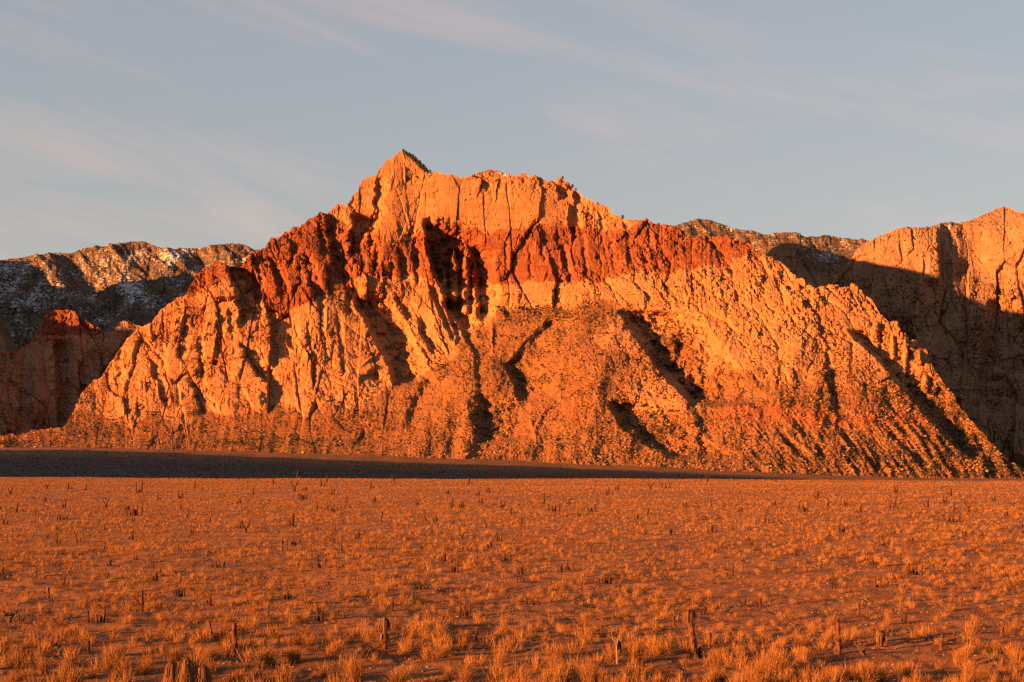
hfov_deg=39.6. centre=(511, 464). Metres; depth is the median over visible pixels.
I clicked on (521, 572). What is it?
burnt stump
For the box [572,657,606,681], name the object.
grass clump
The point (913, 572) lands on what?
burnt stump
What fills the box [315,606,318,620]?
burnt stump
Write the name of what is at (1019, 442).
cliff brush
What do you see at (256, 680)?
grass tuft
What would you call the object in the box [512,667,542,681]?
grass tuft
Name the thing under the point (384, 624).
shaggy yucca
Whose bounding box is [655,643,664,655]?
grass clump
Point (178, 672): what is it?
stump
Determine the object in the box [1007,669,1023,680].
grass tuft
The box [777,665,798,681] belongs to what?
grass tuft
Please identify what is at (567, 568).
burnt stump
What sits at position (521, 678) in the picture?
grass tuft
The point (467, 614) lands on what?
burnt stump
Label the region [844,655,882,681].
grass clump
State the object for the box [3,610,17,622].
burnt bush
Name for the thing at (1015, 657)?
grass clump
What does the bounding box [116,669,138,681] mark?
grass tuft
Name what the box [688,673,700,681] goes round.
grass tuft
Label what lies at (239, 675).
grass tuft
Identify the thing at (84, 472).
valley brush
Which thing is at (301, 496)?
burnt stump
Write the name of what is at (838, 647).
burnt yucca
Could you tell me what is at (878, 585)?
burnt stump
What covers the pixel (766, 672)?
grass tuft
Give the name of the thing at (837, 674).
grass tuft
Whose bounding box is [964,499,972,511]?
burnt stump
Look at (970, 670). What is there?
grass tuft
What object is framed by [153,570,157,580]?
burnt stump
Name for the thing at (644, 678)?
grass tuft
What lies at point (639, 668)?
grass tuft
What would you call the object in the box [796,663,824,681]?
grass tuft
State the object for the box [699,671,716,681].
grass tuft
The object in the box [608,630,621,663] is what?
dead stalk
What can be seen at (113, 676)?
grass tuft
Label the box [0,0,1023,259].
sky
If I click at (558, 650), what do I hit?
grass clump
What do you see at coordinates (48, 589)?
burnt stump
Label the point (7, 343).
mountain
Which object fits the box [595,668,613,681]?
grass tuft
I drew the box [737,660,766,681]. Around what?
grass tuft
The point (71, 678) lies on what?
grass tuft
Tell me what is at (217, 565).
burnt stump
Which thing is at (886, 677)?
grass tuft
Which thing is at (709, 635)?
burnt stump
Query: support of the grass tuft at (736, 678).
on the ground at (494, 469)
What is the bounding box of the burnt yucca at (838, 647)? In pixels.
[834,618,843,654]
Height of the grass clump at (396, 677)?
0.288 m
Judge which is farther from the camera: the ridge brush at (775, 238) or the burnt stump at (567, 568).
the ridge brush at (775, 238)
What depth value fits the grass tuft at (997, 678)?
19.73 m
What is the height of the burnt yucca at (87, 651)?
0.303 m
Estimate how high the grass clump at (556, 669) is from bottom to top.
0.317 m
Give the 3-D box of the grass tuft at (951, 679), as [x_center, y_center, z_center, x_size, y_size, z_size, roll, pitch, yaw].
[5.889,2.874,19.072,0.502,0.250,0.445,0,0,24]
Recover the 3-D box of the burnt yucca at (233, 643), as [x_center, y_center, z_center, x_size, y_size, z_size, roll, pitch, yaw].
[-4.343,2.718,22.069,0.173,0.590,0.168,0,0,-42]
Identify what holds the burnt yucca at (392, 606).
on the ground at (494, 469)
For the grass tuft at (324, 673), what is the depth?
19.98 m
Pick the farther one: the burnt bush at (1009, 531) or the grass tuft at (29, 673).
the burnt bush at (1009, 531)
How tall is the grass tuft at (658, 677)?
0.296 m
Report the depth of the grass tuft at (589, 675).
18.40 m
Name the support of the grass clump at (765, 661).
on the ground at (494, 469)
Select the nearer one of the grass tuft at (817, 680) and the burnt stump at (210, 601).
the grass tuft at (817, 680)
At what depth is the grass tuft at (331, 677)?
19.62 m
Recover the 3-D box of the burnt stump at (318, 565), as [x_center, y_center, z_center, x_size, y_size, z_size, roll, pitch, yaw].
[-5.389,2.747,39.650,0.351,0.419,0.309,0,0,-41]
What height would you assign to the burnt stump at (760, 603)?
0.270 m
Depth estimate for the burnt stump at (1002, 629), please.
24.32 m
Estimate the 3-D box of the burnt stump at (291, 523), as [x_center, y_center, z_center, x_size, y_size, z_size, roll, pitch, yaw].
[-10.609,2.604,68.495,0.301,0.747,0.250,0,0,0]
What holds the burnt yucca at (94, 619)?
on the ground at (494, 469)
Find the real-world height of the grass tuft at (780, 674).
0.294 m
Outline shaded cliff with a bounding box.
[766,243,850,287]
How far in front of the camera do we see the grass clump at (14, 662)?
20.60 m
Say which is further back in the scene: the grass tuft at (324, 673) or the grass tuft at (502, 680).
the grass tuft at (324, 673)
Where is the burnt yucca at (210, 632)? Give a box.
[206,620,212,641]
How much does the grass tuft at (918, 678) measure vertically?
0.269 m
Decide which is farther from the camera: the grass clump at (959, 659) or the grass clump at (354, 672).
the grass clump at (959, 659)
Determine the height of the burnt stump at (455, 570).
0.429 m
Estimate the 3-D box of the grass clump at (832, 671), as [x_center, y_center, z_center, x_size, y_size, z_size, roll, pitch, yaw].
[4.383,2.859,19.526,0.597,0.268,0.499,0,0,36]
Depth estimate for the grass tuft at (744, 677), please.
19.11 m
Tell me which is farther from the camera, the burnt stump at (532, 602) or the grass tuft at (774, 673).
the burnt stump at (532, 602)
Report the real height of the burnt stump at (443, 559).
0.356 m
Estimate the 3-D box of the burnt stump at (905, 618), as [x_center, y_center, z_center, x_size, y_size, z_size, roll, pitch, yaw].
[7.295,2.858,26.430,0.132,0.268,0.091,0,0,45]
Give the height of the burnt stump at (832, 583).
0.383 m
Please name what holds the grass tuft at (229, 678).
on the ground at (494, 469)
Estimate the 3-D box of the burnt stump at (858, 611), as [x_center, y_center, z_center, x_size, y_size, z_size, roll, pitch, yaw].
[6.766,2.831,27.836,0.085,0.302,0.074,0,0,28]
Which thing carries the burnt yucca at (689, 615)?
on the ground at (494, 469)
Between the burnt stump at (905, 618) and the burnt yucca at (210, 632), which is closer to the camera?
the burnt yucca at (210, 632)
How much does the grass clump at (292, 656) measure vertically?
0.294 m
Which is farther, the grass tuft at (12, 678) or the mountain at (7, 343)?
the mountain at (7, 343)
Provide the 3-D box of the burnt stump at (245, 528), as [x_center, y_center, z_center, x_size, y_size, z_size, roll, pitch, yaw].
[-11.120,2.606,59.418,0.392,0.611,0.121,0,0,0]
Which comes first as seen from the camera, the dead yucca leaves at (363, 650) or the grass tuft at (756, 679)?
the grass tuft at (756, 679)
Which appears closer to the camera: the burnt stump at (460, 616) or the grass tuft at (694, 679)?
the grass tuft at (694, 679)
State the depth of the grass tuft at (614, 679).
18.71 m
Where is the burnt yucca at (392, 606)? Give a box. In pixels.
[388,595,393,611]
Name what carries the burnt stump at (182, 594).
on the ground at (494, 469)
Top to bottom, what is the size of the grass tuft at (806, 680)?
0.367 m
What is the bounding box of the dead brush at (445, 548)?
[0,477,1023,672]
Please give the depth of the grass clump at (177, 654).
21.41 m
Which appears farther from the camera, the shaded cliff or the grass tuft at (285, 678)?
the shaded cliff
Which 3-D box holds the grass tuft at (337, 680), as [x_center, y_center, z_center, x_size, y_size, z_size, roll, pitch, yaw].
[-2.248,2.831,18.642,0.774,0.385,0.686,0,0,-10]
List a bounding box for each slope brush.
[0,177,1023,477]
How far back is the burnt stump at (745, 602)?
29.45 m
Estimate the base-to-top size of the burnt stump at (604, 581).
0.294 m
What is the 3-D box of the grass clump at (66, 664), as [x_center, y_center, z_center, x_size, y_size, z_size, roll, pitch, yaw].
[-6.167,2.807,19.654,0.491,0.354,0.524,0,0,40]
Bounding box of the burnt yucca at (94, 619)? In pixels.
[87,609,105,623]
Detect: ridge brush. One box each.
[0,241,255,349]
[676,218,865,257]
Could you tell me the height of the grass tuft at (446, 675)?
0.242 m
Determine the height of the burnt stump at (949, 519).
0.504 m
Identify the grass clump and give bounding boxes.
[6,648,22,668]
[33,654,52,673]
[49,657,82,678]
[99,646,113,666]
[134,658,158,674]
[158,644,187,660]
[196,643,223,659]
[248,643,281,664]
[281,645,307,662]
[321,639,345,654]
[337,651,367,681]
[369,643,384,651]
[380,666,415,681]
[438,644,450,656]
[456,668,473,681]
[494,651,506,667]
[549,643,572,657]
[550,658,576,678]
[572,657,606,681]
[625,639,652,663]
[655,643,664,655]
[704,648,722,658]
[729,644,748,657]
[749,653,776,677]
[793,646,818,660]
[820,667,845,679]
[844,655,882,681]
[894,660,917,680]
[949,646,973,665]
[971,665,990,679]
[982,638,1005,651]
[1005,648,1023,663]
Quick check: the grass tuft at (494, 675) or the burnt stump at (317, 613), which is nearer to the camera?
the grass tuft at (494, 675)
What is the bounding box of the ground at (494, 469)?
[0,447,1023,681]
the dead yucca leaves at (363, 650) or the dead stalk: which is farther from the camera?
the dead yucca leaves at (363, 650)
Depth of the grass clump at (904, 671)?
19.74 m
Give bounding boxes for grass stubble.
[0,477,1023,681]
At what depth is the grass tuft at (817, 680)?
19.03 m
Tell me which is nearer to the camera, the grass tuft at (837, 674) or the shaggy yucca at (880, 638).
the grass tuft at (837, 674)
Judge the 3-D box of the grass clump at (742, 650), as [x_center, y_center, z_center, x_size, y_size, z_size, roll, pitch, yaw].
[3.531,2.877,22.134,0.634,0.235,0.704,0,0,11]
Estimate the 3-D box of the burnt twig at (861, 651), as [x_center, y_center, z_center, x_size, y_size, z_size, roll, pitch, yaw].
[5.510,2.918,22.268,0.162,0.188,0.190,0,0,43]
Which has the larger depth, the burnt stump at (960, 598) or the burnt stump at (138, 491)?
the burnt stump at (138, 491)
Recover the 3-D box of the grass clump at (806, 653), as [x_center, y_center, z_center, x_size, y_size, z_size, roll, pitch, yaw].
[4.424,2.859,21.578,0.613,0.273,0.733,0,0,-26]
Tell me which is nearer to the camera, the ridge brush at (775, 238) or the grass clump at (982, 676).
the grass clump at (982, 676)
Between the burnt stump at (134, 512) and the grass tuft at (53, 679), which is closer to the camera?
the grass tuft at (53, 679)
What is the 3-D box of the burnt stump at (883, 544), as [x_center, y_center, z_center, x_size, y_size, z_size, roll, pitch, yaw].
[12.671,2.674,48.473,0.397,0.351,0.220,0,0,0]
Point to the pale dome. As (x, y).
(487, 174)
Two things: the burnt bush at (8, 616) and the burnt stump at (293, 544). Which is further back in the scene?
the burnt stump at (293, 544)
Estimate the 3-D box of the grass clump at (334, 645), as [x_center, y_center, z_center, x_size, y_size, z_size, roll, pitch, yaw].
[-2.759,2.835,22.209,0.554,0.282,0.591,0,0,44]
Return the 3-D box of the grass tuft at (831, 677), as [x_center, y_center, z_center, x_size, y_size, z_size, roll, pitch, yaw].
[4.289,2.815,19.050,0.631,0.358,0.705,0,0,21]
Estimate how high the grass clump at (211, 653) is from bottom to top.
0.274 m
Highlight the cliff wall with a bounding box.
[832,206,1023,468]
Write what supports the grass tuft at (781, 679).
on the ground at (494, 469)
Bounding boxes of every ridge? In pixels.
[0,241,254,348]
[675,219,867,256]
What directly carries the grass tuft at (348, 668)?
on the ground at (494, 469)
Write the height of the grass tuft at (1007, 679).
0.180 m
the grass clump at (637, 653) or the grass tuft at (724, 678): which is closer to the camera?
the grass tuft at (724, 678)
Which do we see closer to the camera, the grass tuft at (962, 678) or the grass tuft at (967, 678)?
the grass tuft at (962, 678)
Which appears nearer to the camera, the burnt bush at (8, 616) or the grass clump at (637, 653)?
the grass clump at (637, 653)
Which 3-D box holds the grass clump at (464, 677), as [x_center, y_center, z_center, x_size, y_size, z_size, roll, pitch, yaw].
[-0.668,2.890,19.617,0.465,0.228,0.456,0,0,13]
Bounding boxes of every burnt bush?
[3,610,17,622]
[1006,526,1015,533]
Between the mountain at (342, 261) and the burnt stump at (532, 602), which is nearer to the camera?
the burnt stump at (532, 602)
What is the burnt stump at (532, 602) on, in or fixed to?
on the ground at (494, 469)
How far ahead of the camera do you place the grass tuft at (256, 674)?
19.70 m
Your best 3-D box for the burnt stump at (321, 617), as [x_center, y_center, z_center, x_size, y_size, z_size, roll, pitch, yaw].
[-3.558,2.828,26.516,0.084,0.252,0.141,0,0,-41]
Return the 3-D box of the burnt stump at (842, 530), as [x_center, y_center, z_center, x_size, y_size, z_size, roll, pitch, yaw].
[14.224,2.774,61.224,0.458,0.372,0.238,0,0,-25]
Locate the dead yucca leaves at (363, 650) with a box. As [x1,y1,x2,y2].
[355,647,374,657]
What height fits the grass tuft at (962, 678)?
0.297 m
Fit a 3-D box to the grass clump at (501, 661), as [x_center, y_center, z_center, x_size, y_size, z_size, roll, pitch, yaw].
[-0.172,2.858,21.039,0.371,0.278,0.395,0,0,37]
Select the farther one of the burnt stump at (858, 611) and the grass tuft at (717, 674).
the burnt stump at (858, 611)
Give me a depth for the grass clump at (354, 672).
19.64 m
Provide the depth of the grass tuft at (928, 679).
19.65 m
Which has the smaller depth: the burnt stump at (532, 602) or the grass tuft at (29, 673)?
the grass tuft at (29, 673)
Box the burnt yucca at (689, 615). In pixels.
[683,609,701,658]
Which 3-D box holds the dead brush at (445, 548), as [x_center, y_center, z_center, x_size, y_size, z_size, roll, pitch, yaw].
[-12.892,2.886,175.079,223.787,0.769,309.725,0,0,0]
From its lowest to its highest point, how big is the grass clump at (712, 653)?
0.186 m
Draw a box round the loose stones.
[0,503,1023,681]
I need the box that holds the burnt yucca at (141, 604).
[133,589,143,612]
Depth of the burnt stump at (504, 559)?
42.06 m
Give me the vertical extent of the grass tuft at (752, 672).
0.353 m
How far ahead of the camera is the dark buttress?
5233.05 m
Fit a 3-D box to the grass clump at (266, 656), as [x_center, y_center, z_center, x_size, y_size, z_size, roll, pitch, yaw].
[-3.688,2.808,21.223,0.902,0.336,0.754,0,0,-16]
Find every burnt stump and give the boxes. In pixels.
[46,587,49,598]
[125,501,142,515]
[136,479,142,492]
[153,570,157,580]
[173,587,185,596]
[206,594,211,605]
[212,560,224,567]
[241,520,249,532]
[286,537,300,545]
[289,514,294,525]
[298,493,306,499]
[311,556,326,567]
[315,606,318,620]
[318,610,323,621]
[355,529,359,538]
[441,551,445,561]
[451,558,458,572]
[458,603,463,617]
[464,604,470,616]
[499,553,510,560]
[517,565,522,575]
[525,595,538,604]
[547,503,559,511]
[561,561,573,570]
[598,574,611,583]
[707,631,711,647]
[741,598,746,606]
[756,597,761,607]
[831,575,835,588]
[838,525,847,531]
[856,602,859,614]
[874,576,881,587]
[878,538,889,546]
[901,612,907,622]
[907,563,922,574]
[939,636,942,650]
[943,514,953,521]
[959,595,962,605]
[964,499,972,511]
[1000,626,1004,635]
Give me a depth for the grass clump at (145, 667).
20.15 m
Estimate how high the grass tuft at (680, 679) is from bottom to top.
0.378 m
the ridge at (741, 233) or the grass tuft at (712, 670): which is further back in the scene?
the ridge at (741, 233)
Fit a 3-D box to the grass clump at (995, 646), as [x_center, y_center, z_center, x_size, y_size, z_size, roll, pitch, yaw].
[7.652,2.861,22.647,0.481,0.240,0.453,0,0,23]
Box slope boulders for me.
[2,163,1023,474]
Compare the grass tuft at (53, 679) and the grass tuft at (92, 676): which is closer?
the grass tuft at (53, 679)
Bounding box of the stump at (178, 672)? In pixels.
[160,655,213,681]
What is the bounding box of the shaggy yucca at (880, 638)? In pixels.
[875,630,885,647]
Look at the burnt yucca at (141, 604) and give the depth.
28.07 m
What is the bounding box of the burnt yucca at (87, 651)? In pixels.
[85,640,89,654]
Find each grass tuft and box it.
[5,670,21,681]
[15,667,33,680]
[18,665,34,675]
[20,674,42,681]
[44,668,68,681]
[51,659,72,681]
[56,663,87,681]
[67,670,86,681]
[82,670,99,679]
[108,671,118,680]
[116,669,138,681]
[218,671,242,681]
[231,666,249,681]
[247,661,269,680]
[247,672,267,681]
[264,674,275,681]
[276,670,295,681]
[311,661,331,677]
[323,672,349,681]
[325,673,334,681]
[340,657,367,678]
[440,665,454,679]
[477,659,512,681]
[490,672,519,681]
[505,657,531,680]
[508,670,529,681]
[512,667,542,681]
[534,667,562,681]
[539,658,571,681]
[559,671,574,681]
[578,673,600,681]
[579,663,613,681]
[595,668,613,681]
[607,675,625,681]
[609,665,638,681]
[625,659,650,679]
[627,669,646,681]
[631,669,654,681]
[651,670,667,681]
[667,672,688,681]
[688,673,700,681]
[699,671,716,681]
[700,667,725,681]
[701,663,725,681]
[716,666,734,681]
[728,667,752,681]
[728,673,749,681]
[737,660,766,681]
[743,662,767,681]
[743,670,765,681]
[749,668,773,681]
[759,659,787,681]
[760,664,774,679]
[769,668,790,681]
[772,672,788,681]
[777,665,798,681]
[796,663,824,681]
[800,672,820,681]
[808,672,828,681]
[818,663,850,681]
[820,664,845,681]
[841,660,857,679]
[858,661,883,678]
[874,664,895,681]
[910,670,927,681]
[921,674,934,681]
[945,675,959,681]
[954,661,981,679]
[955,673,970,681]
[961,670,977,681]
[989,669,1001,681]
[1002,675,1011,681]
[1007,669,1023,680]
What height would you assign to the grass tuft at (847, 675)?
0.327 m
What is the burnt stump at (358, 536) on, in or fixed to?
on the ground at (494, 469)
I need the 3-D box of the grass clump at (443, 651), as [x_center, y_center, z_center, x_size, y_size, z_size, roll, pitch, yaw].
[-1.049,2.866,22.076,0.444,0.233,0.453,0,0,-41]
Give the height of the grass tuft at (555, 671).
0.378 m
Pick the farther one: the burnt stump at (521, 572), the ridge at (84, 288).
the ridge at (84, 288)
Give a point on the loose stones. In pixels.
(521, 607)
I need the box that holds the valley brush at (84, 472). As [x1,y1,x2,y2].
[0,449,936,480]
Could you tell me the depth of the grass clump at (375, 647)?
22.46 m
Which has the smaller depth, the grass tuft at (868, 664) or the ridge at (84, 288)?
the grass tuft at (868, 664)
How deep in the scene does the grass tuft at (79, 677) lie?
19.16 m
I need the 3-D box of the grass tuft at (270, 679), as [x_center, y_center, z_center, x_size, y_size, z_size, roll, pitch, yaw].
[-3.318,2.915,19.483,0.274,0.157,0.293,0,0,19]
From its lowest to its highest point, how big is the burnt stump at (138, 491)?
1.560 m
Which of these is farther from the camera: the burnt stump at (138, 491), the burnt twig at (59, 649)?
the burnt stump at (138, 491)
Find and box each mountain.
[0,151,1023,478]
[0,319,18,354]
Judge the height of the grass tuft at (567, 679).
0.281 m
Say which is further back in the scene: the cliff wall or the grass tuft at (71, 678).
the cliff wall
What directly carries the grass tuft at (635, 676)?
on the ground at (494, 469)
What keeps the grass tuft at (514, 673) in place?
on the ground at (494, 469)
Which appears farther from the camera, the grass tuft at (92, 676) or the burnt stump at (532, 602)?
the burnt stump at (532, 602)
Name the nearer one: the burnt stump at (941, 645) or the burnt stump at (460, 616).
the burnt stump at (941, 645)
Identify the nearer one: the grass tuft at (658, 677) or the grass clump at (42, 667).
the grass tuft at (658, 677)
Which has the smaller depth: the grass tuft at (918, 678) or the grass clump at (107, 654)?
the grass tuft at (918, 678)
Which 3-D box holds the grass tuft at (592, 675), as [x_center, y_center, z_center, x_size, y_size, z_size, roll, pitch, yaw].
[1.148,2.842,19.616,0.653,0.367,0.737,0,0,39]
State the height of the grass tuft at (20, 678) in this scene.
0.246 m
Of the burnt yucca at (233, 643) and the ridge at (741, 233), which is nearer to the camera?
the burnt yucca at (233, 643)
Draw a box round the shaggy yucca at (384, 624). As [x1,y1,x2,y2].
[379,617,389,649]
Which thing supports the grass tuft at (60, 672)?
on the ground at (494, 469)
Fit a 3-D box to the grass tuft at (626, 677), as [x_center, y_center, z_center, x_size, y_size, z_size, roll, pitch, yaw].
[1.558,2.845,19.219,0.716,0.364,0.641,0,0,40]
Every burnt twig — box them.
[54,642,63,653]
[857,645,865,654]
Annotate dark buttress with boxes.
[0,309,141,435]
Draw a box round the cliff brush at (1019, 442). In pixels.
[774,210,1023,454]
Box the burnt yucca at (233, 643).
[226,621,237,657]
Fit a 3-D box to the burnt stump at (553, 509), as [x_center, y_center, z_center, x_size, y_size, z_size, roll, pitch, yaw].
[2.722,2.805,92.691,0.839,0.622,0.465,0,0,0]
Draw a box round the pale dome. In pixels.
[472,170,512,178]
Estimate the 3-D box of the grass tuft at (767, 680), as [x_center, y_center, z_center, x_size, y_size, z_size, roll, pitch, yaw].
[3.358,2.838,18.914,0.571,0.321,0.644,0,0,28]
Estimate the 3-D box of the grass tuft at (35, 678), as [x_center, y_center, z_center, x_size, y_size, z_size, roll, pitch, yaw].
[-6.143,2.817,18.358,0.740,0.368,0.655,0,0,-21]
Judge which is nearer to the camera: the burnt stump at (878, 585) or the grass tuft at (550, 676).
the grass tuft at (550, 676)
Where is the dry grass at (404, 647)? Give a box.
[0,477,1023,681]
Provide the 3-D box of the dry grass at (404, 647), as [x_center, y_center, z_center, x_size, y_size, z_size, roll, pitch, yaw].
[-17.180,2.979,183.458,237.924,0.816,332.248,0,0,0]

